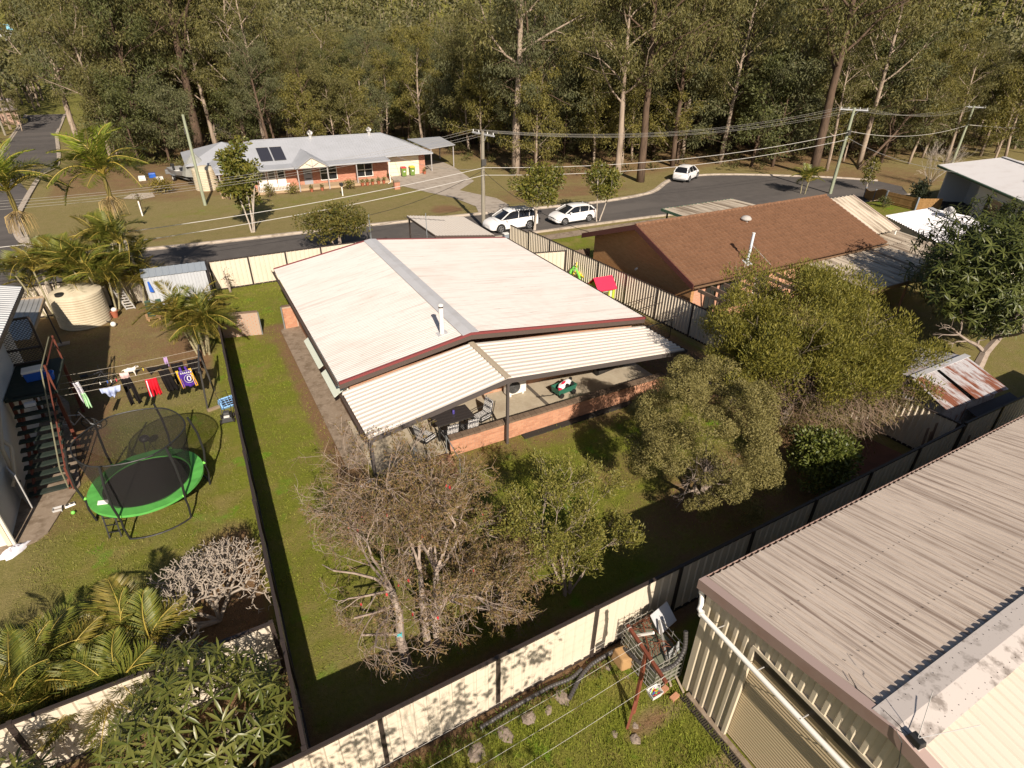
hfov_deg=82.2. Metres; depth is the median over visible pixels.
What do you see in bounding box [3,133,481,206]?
power line
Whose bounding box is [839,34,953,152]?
bushy tree
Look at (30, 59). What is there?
gum tree
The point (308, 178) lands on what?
door
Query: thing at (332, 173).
window
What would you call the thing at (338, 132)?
bushy tree
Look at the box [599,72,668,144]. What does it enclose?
bushy tree
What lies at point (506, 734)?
rock
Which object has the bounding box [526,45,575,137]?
bushy tree
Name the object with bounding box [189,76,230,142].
bushy tree
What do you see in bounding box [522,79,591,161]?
bushy tree
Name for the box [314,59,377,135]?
bushy tree
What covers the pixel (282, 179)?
french door
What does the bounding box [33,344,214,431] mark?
clothesline
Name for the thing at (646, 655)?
clothesline
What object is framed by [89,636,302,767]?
mango tree
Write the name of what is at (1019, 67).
gum tree
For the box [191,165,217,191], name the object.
water tank
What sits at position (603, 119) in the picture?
bushy tree
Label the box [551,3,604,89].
gum tree
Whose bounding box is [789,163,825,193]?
cane palm
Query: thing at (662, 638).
metal tube
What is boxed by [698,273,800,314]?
pergola
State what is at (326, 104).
bushy tree
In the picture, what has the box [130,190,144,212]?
sapling
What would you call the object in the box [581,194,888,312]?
house
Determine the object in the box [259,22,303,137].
gum tree
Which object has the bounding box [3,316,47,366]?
lattice screen
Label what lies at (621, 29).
gum tree
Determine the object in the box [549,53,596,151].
bushy tree
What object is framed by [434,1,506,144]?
gum tree
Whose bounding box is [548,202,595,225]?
hatchback
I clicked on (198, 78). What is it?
gum tree
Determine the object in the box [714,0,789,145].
gum tree
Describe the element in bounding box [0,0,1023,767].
ground
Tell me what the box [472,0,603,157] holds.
gum tree
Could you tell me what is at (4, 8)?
gum tree
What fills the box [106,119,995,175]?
undergrowth
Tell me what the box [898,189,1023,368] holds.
mango tree
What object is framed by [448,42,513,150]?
bushy tree
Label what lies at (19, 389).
back stairs
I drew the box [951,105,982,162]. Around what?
power pole
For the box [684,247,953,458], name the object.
spreading tree
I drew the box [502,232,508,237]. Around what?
meter box
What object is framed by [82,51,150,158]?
bushy tree
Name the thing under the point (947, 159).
bare tree
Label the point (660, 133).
power line
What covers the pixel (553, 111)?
bushy tree
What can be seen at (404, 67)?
gum tree
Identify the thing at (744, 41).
gum tree
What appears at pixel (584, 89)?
bushy tree
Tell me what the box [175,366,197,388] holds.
jersey
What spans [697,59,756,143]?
bushy tree
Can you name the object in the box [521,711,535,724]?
rock
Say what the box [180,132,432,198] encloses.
house
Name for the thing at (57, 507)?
plastic tub
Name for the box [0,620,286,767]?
panel fence
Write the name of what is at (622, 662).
sandstone block
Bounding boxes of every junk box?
[138,175,145,180]
[148,172,155,177]
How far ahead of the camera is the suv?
67.59 m
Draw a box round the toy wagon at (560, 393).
[541,380,576,398]
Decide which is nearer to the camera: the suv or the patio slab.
the patio slab
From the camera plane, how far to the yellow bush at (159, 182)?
59.34 m
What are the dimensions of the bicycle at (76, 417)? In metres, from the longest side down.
1.742 x 1.043 x 0.571 m
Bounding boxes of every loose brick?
[661,684,668,694]
[669,692,679,701]
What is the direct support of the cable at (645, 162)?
attached to the power pole at (853, 113)
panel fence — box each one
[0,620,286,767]
[22,270,209,317]
[205,260,310,751]
[207,237,386,290]
[271,424,965,767]
[509,225,961,449]
[533,250,566,269]
[954,395,1023,449]
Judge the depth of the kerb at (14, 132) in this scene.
107.90 m
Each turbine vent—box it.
[307,130,312,138]
[943,206,955,216]
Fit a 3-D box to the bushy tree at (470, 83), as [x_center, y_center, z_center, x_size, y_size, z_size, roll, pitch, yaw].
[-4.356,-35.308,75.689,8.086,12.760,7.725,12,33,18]
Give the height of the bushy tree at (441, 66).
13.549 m
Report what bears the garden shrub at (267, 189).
on the ground at (186, 208)
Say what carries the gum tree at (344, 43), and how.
on the ground at (186, 208)
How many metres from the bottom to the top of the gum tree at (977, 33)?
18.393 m
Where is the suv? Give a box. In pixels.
[673,164,698,181]
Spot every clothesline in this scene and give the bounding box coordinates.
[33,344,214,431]
[381,624,667,767]
[625,296,662,309]
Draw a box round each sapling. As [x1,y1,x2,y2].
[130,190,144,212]
[221,267,232,292]
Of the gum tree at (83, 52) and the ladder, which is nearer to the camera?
the ladder
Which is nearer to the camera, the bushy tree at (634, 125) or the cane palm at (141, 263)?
the cane palm at (141, 263)
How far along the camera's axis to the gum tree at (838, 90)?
81.19 m
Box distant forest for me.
[0,0,1023,100]
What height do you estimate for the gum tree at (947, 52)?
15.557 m
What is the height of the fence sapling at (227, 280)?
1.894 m
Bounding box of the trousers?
[120,377,142,405]
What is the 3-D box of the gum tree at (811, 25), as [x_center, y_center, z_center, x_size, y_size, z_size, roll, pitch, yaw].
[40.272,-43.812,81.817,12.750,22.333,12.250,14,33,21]
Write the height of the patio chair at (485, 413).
1.065 m
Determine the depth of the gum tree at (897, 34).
86.91 m
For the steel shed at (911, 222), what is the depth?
40.35 m
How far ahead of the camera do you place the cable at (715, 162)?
56.51 m
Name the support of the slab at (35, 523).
on the ground at (186, 208)
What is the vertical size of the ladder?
1.393 m
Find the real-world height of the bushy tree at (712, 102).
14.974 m
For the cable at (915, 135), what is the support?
attached to the power pole at (853, 113)
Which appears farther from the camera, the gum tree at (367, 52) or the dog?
the gum tree at (367, 52)
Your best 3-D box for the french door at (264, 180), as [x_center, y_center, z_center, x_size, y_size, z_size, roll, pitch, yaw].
[-25.953,-21.362,61.024,0.850,1.900,0.085,-15,34,-25]
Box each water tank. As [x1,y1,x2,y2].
[47,283,111,330]
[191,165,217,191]
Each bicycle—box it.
[52,406,98,429]
[69,365,116,396]
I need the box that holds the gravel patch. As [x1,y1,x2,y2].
[124,193,154,198]
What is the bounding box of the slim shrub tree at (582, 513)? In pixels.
[461,443,648,596]
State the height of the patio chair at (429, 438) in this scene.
1.065 m
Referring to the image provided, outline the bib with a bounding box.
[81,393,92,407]
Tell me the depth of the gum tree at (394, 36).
102.67 m
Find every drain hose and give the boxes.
[479,667,582,729]
[568,630,687,699]
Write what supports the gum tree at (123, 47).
on the ground at (186, 208)
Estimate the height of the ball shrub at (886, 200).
1.328 m
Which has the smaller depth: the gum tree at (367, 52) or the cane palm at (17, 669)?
the cane palm at (17, 669)
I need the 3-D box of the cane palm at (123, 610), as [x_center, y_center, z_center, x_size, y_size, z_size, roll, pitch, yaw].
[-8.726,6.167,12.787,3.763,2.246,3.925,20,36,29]
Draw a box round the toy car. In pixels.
[558,377,573,390]
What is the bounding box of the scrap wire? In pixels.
[628,615,680,655]
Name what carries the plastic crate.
on the ground at (186, 208)
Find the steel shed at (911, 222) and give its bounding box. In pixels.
[878,207,1014,278]
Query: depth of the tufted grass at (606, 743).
12.66 m
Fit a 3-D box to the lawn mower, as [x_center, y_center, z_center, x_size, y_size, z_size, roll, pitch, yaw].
[-11.198,0.915,22.884,0.560,0.791,1.282,-12,33,-21]
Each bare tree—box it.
[212,97,270,141]
[916,141,977,184]
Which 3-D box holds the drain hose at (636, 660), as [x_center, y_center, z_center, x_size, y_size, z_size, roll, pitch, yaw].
[2.566,6.193,13.557,2.684,1.705,1.066,-2,31,-6]
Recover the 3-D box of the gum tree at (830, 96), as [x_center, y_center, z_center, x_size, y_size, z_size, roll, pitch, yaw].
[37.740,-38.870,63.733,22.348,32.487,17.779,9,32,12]
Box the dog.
[121,365,138,375]
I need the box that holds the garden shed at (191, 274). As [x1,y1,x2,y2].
[139,261,209,307]
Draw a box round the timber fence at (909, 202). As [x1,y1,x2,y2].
[863,187,942,209]
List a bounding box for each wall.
[217,310,262,337]
[280,304,298,328]
[448,372,666,455]
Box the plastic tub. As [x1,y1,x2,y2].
[52,505,62,512]
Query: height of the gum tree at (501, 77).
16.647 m
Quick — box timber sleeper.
[207,405,219,411]
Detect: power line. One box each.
[0,130,477,203]
[0,133,491,209]
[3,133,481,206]
[6,129,472,200]
[476,108,834,133]
[481,107,847,134]
[494,108,856,136]
[499,108,865,136]
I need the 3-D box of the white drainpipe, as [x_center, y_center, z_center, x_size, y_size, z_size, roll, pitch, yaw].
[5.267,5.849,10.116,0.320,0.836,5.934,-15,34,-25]
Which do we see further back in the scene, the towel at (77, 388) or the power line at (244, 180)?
the power line at (244, 180)
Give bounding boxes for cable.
[0,167,483,247]
[1,175,483,258]
[371,171,480,214]
[399,157,477,169]
[484,132,847,167]
[485,172,587,231]
[574,139,847,173]
[848,138,957,172]
[851,125,966,135]
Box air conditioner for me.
[504,381,525,396]
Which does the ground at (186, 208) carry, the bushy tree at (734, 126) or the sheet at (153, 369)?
the bushy tree at (734, 126)
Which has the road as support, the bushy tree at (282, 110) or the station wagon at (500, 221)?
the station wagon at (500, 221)
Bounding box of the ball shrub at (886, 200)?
[878,196,894,206]
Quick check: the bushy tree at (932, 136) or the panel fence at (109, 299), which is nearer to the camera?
the panel fence at (109, 299)
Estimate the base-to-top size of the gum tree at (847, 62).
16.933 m
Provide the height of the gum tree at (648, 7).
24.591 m
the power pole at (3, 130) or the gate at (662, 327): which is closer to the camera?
the gate at (662, 327)
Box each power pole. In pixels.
[0,120,6,135]
[181,114,206,205]
[472,129,494,227]
[828,107,867,193]
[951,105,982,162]
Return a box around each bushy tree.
[0,88,27,130]
[62,70,160,159]
[73,69,163,164]
[79,89,139,143]
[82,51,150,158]
[119,66,190,162]
[127,91,168,149]
[140,74,200,151]
[149,64,212,146]
[176,71,218,140]
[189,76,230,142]
[199,71,233,129]
[200,77,278,141]
[206,75,254,140]
[262,45,297,137]
[274,71,326,136]
[282,44,365,134]
[282,70,327,135]
[287,90,326,135]
[309,69,358,135]
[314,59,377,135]
[322,76,356,133]
[324,73,376,134]
[330,64,380,133]
[331,73,374,132]
[346,73,392,132]
[375,58,438,136]
[393,58,435,131]
[403,83,439,138]
[417,46,473,142]
[426,46,507,143]
[436,56,481,141]
[438,44,509,152]
[442,55,512,158]
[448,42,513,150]
[460,50,530,137]
[493,82,556,166]
[495,66,573,165]
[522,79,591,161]
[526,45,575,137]
[535,84,562,132]
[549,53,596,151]
[550,48,621,146]
[565,43,638,156]
[570,63,628,162]
[593,76,615,144]
[596,62,657,163]
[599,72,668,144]
[601,50,672,149]
[607,48,680,160]
[639,63,711,142]
[649,42,745,163]
[649,66,713,148]
[688,71,724,134]
[690,49,742,132]
[695,40,738,132]
[696,52,753,148]
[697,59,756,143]
[723,56,751,141]
[727,45,806,159]
[731,45,830,166]
[742,31,852,166]
[748,86,790,153]
[768,50,823,131]
[779,48,857,159]
[822,79,842,137]
[829,85,865,154]
[830,81,880,161]
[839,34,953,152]
[855,39,961,163]
[859,56,899,134]
[898,46,960,148]
[909,54,985,157]
[929,71,986,153]
[935,47,984,143]
[957,55,1023,152]
[974,73,1023,154]
[978,61,1023,157]
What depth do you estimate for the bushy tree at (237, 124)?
92.31 m
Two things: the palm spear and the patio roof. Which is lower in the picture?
the palm spear
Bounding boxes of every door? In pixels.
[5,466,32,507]
[257,171,267,187]
[266,171,277,186]
[276,170,286,186]
[303,168,313,184]
[388,156,418,176]
[727,659,860,767]
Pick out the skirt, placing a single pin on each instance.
(175, 368)
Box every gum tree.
[0,0,115,147]
[0,0,148,157]
[7,0,131,160]
[25,0,197,162]
[29,0,195,160]
[36,0,171,96]
[37,0,138,127]
[47,10,167,80]
[81,3,171,149]
[89,1,179,150]
[120,0,231,147]
[127,25,166,78]
[128,0,176,69]
[133,0,224,144]
[143,0,225,143]
[144,0,231,142]
[150,8,200,121]
[166,0,268,143]
[172,0,283,140]
[188,0,293,138]
[195,0,286,139]
[209,0,285,137]
[211,27,288,138]
[228,40,288,138]
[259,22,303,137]
[261,13,306,131]
[264,32,330,134]
[281,25,308,50]
[285,47,331,135]
[286,9,351,135]
[307,27,348,134]
[316,37,355,52]
[318,48,368,123]
[330,30,367,81]
[340,45,384,132]
[342,22,397,132]
[351,22,400,132]
[353,48,386,128]
[354,39,385,126]
[365,47,404,134]
[369,19,406,131]
[374,20,411,135]
[380,45,434,141]
[385,17,447,137]
[396,30,449,136]
[411,38,447,136]
[416,26,458,132]
[427,5,477,142]
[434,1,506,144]
[444,0,626,174]
[457,35,491,134]
[459,24,490,137]
[465,0,569,134]
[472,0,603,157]
[478,0,599,165]
[479,28,544,112]
[484,19,544,119]
[487,2,567,99]
[511,0,607,139]
[546,0,639,148]
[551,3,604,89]
[555,0,691,180]
[571,5,619,64]
[573,0,759,182]
[598,7,639,41]
[600,0,722,147]
[608,7,648,47]
[611,0,720,156]
[639,0,744,166]
[639,0,766,162]
[648,0,744,157]
[679,0,804,157]
[697,0,794,163]
[712,16,797,65]
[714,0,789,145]
[739,0,784,55]
[768,0,892,150]
[770,0,852,152]
[776,0,819,48]
[786,0,957,175]
[792,0,893,149]
[811,18,895,170]
[815,2,901,150]
[826,1,958,147]
[829,0,968,165]
[849,0,947,141]
[856,0,944,137]
[857,61,960,169]
[878,27,952,146]
[898,36,979,163]
[933,27,1022,162]
[934,14,1001,138]
[944,45,1013,141]
[946,38,1003,150]
[969,38,1012,111]
[977,38,1023,156]
[977,57,1014,142]
[981,47,1023,156]
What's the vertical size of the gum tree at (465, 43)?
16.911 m
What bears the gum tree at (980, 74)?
on the ground at (186, 208)
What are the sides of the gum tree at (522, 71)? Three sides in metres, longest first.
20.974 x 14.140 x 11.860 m
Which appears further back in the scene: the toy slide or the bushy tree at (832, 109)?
the bushy tree at (832, 109)
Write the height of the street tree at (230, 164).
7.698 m
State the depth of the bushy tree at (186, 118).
93.03 m
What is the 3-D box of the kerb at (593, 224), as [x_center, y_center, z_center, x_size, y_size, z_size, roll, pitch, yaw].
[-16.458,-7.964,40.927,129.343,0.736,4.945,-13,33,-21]
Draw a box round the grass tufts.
[223,282,801,685]
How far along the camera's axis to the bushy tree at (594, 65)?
76.23 m
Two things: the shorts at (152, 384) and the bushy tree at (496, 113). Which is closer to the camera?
the shorts at (152, 384)
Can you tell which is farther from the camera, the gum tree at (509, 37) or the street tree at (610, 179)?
the gum tree at (509, 37)
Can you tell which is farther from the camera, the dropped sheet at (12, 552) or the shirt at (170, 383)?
the shirt at (170, 383)
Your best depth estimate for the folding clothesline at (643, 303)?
30.08 m
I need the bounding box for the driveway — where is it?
[390,160,508,213]
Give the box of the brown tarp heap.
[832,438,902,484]
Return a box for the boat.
[166,163,193,180]
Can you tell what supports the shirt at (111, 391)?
hanging from the clothesline at (199, 356)
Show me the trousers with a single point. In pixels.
(129, 385)
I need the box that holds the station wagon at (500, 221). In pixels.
[482,205,538,233]
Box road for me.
[0,114,906,285]
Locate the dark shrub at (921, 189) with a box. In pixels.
[909,176,932,198]
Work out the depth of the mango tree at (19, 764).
10.48 m
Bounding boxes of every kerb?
[0,114,26,153]
[12,113,487,252]
[210,193,910,274]
[530,173,877,209]
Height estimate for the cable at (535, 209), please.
0.832 m
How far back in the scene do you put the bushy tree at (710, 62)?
91.08 m
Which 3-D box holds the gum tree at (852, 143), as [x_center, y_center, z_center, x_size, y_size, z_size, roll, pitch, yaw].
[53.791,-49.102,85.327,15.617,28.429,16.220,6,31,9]
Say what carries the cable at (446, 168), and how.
attached to the power pole at (483, 161)
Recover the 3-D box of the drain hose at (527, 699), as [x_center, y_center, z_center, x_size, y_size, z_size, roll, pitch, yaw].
[0.495,7.170,13.428,2.764,0.095,0.165,-16,35,-26]
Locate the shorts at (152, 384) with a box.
[145,378,162,396]
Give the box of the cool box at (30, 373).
[21,364,44,382]
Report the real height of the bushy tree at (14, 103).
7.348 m
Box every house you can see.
[0,98,20,124]
[0,285,42,546]
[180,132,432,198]
[271,237,687,487]
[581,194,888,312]
[937,157,1023,221]
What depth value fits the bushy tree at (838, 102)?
82.97 m
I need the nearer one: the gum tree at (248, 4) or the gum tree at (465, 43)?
the gum tree at (248, 4)
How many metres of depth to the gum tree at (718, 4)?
69.01 m
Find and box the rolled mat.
[593,364,624,375]
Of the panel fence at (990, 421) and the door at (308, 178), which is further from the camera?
the door at (308, 178)
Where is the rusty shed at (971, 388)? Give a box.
[894,348,1016,424]
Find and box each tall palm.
[0,138,74,293]
[40,122,150,302]
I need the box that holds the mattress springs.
[631,611,654,627]
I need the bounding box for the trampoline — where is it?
[64,404,210,539]
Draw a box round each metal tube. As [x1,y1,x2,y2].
[631,631,654,637]
[642,623,650,654]
[658,620,668,661]
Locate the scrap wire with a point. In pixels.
(635, 629)
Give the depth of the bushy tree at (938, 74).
75.73 m
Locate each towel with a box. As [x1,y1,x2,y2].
[72,382,84,403]
[147,282,154,291]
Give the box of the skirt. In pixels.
[170,361,184,384]
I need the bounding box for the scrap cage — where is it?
[620,609,687,687]
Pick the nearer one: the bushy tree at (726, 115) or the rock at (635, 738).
the rock at (635, 738)
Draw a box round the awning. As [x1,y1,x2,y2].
[9,296,69,346]
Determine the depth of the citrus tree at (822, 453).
18.57 m
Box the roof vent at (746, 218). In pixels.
[741,215,751,222]
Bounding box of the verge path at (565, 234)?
[542,216,676,238]
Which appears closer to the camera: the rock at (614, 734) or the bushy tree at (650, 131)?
the rock at (614, 734)
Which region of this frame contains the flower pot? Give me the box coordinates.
[109,307,117,317]
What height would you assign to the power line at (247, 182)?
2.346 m
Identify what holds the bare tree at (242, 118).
on the ground at (186, 208)
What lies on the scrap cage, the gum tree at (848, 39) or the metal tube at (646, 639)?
the metal tube at (646, 639)
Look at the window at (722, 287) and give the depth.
30.89 m
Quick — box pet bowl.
[65,502,75,508]
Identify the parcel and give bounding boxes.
[24,400,36,407]
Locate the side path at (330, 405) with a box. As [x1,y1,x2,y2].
[281,326,368,469]
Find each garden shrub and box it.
[260,183,274,196]
[284,183,299,193]
[343,179,356,188]
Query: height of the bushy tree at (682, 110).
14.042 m
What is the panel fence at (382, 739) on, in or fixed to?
on the ground at (186, 208)
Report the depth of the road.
60.24 m
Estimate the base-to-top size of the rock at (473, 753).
0.093 m
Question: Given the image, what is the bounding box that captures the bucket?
[44,369,54,379]
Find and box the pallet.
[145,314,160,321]
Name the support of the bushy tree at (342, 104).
on the ground at (186, 208)
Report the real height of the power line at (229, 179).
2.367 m
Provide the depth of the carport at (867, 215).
37.26 m
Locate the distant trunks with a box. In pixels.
[0,0,1023,135]
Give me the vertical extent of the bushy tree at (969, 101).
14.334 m
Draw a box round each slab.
[0,394,80,554]
[347,363,651,475]
[679,692,752,767]
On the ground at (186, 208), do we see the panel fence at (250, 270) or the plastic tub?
the panel fence at (250, 270)
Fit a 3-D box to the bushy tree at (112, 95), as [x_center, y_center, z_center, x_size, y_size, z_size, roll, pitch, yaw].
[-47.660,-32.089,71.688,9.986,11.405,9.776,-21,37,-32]
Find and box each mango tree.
[0,745,61,767]
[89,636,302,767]
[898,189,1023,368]
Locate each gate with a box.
[565,248,589,270]
[647,319,672,337]
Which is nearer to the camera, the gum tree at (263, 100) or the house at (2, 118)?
the gum tree at (263, 100)
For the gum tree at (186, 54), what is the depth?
88.92 m
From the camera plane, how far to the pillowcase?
22.09 m
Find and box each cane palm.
[0,244,77,318]
[0,603,111,724]
[1,573,202,764]
[15,206,147,308]
[78,234,166,306]
[130,279,242,355]
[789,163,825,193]
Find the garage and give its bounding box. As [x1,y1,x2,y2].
[682,415,1023,767]
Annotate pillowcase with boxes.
[119,372,129,378]
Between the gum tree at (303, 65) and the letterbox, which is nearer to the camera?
the letterbox
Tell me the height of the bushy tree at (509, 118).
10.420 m
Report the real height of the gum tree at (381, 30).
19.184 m
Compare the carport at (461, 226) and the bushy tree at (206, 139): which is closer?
the carport at (461, 226)
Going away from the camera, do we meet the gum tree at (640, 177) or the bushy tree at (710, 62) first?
the gum tree at (640, 177)
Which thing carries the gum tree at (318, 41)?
on the ground at (186, 208)
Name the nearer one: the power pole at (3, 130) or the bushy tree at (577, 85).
the bushy tree at (577, 85)
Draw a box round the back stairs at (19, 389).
[4,335,84,497]
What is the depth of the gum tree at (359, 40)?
96.21 m
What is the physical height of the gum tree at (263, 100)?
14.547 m
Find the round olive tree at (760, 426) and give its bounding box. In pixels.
[622,354,786,525]
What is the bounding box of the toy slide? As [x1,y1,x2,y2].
[569,262,583,278]
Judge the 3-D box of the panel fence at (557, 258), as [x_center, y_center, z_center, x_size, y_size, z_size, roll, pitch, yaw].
[2.085,-7.244,36.347,2.564,1.960,0.100,-7,32,-13]
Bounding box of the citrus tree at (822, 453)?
[785,422,865,495]
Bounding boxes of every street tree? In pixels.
[214,135,262,232]
[506,158,566,229]
[581,159,624,221]
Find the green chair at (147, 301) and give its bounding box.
[144,300,155,316]
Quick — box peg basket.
[646,683,663,700]
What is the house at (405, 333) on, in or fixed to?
on the ground at (186, 208)
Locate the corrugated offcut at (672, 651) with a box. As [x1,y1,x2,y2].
[669,641,678,658]
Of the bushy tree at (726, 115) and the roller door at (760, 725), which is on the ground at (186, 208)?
the bushy tree at (726, 115)
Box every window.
[319,166,337,180]
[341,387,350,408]
[357,163,372,176]
[702,284,717,310]
[715,279,739,308]
[987,198,1002,216]
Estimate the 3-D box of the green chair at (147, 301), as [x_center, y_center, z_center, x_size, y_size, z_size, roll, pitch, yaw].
[-18.847,-3.919,30.514,0.340,0.720,0.553,-19,36,-30]
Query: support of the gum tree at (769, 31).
on the ground at (186, 208)
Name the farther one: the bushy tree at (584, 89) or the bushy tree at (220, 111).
the bushy tree at (220, 111)
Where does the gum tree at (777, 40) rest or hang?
on the ground at (186, 208)
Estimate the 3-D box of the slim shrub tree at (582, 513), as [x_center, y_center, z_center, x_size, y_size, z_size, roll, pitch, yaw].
[1.291,3.548,15.378,4.546,4.519,3.700,-23,38,-34]
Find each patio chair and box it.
[411,425,437,452]
[439,424,460,441]
[459,418,480,430]
[472,395,494,424]
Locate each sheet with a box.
[0,540,30,560]
[146,364,167,374]
[650,601,675,633]
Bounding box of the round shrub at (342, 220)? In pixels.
[291,199,372,244]
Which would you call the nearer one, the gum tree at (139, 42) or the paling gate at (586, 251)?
the paling gate at (586, 251)
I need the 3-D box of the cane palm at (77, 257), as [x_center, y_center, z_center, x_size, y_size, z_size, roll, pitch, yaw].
[-21.460,-6.262,30.265,5.726,5.244,5.751,7,31,10]
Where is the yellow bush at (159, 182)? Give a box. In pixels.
[145,176,175,193]
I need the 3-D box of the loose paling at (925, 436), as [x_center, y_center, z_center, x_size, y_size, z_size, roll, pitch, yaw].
[14.527,2.199,20.798,0.150,1.500,0.130,-15,34,-25]
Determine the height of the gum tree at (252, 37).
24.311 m
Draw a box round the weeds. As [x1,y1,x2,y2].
[393,656,631,767]
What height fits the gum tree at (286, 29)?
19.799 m
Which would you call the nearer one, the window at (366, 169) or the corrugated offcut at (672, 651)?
the corrugated offcut at (672, 651)
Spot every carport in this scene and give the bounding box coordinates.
[407,137,454,170]
[407,215,494,237]
[661,198,754,217]
[831,195,899,234]
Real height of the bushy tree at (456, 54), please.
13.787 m
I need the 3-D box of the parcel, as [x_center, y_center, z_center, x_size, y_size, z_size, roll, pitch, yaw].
[-16.013,0.669,19.505,0.300,0.120,0.160,-15,34,-25]
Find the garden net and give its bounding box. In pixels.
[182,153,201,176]
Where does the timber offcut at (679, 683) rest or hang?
on the ground at (186, 208)
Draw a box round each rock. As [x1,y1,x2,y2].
[468,741,484,762]
[497,725,513,742]
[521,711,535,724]
[545,705,551,714]
[554,689,568,705]
[612,730,617,737]
[630,733,640,743]
[632,722,637,728]
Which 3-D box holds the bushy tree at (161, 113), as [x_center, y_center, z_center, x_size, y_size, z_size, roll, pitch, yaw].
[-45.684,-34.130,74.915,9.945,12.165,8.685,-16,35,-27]
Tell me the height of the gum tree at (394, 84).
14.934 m
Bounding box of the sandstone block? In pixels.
[611,645,633,670]
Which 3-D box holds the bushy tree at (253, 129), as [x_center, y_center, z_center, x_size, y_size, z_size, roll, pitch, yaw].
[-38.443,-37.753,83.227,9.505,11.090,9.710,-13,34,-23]
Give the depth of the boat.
64.56 m
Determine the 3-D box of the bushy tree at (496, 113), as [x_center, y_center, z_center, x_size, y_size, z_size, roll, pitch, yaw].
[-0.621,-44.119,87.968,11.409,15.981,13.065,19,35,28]
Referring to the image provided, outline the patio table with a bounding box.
[430,404,474,441]
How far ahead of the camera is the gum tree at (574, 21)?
79.06 m
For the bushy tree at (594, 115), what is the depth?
71.13 m
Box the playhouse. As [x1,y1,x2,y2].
[588,275,616,297]
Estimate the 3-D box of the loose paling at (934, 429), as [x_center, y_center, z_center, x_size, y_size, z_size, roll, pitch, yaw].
[14.966,2.060,20.995,0.150,1.550,0.130,-15,34,-25]
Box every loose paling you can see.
[921,428,929,444]
[930,423,937,440]
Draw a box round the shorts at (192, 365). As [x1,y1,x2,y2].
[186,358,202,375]
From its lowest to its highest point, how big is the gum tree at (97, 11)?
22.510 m
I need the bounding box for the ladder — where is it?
[111,282,135,309]
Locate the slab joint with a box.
[526,384,549,405]
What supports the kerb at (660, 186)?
on the road
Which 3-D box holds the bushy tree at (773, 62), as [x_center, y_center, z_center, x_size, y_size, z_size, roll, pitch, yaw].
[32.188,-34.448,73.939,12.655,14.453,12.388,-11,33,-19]
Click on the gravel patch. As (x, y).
(150, 195)
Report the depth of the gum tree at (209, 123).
84.99 m
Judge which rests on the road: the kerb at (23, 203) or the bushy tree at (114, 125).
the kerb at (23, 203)
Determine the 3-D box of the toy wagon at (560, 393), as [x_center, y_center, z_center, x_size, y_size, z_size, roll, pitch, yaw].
[1.836,0.328,24.396,1.844,0.430,0.600,-20,37,-31]
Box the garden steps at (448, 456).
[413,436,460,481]
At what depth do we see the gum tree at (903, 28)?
89.80 m
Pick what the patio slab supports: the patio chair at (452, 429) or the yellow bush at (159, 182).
the patio chair at (452, 429)
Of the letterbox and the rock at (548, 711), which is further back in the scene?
the letterbox
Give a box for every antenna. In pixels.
[404,213,444,237]
[848,673,980,767]
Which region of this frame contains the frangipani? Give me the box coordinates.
[131,536,273,668]
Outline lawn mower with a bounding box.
[215,390,234,424]
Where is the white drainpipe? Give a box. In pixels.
[697,590,849,767]
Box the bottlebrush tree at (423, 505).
[287,413,563,689]
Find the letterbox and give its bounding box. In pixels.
[393,180,399,189]
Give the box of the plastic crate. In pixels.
[218,395,233,409]
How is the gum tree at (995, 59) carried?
on the ground at (186, 208)
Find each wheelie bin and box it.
[400,166,406,175]
[408,165,414,174]
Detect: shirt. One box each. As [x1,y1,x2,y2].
[99,385,120,397]
[158,369,178,391]
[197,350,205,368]
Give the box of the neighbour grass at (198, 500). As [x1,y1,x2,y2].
[0,304,253,717]
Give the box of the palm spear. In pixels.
[139,594,148,618]
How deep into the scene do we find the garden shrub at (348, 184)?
62.32 m
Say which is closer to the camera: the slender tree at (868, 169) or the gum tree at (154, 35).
the slender tree at (868, 169)
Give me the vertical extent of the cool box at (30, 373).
0.420 m
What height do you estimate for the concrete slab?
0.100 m
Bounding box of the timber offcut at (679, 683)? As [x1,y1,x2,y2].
[674,675,683,692]
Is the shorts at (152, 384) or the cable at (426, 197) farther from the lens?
the cable at (426, 197)
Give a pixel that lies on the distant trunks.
(35, 95)
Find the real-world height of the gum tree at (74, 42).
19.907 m
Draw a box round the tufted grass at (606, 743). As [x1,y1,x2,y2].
[399,663,740,767]
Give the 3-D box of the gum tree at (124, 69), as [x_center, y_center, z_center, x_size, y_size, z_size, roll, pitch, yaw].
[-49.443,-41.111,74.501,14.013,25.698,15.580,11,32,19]
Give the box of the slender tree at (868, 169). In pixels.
[860,155,881,188]
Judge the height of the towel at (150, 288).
0.580 m

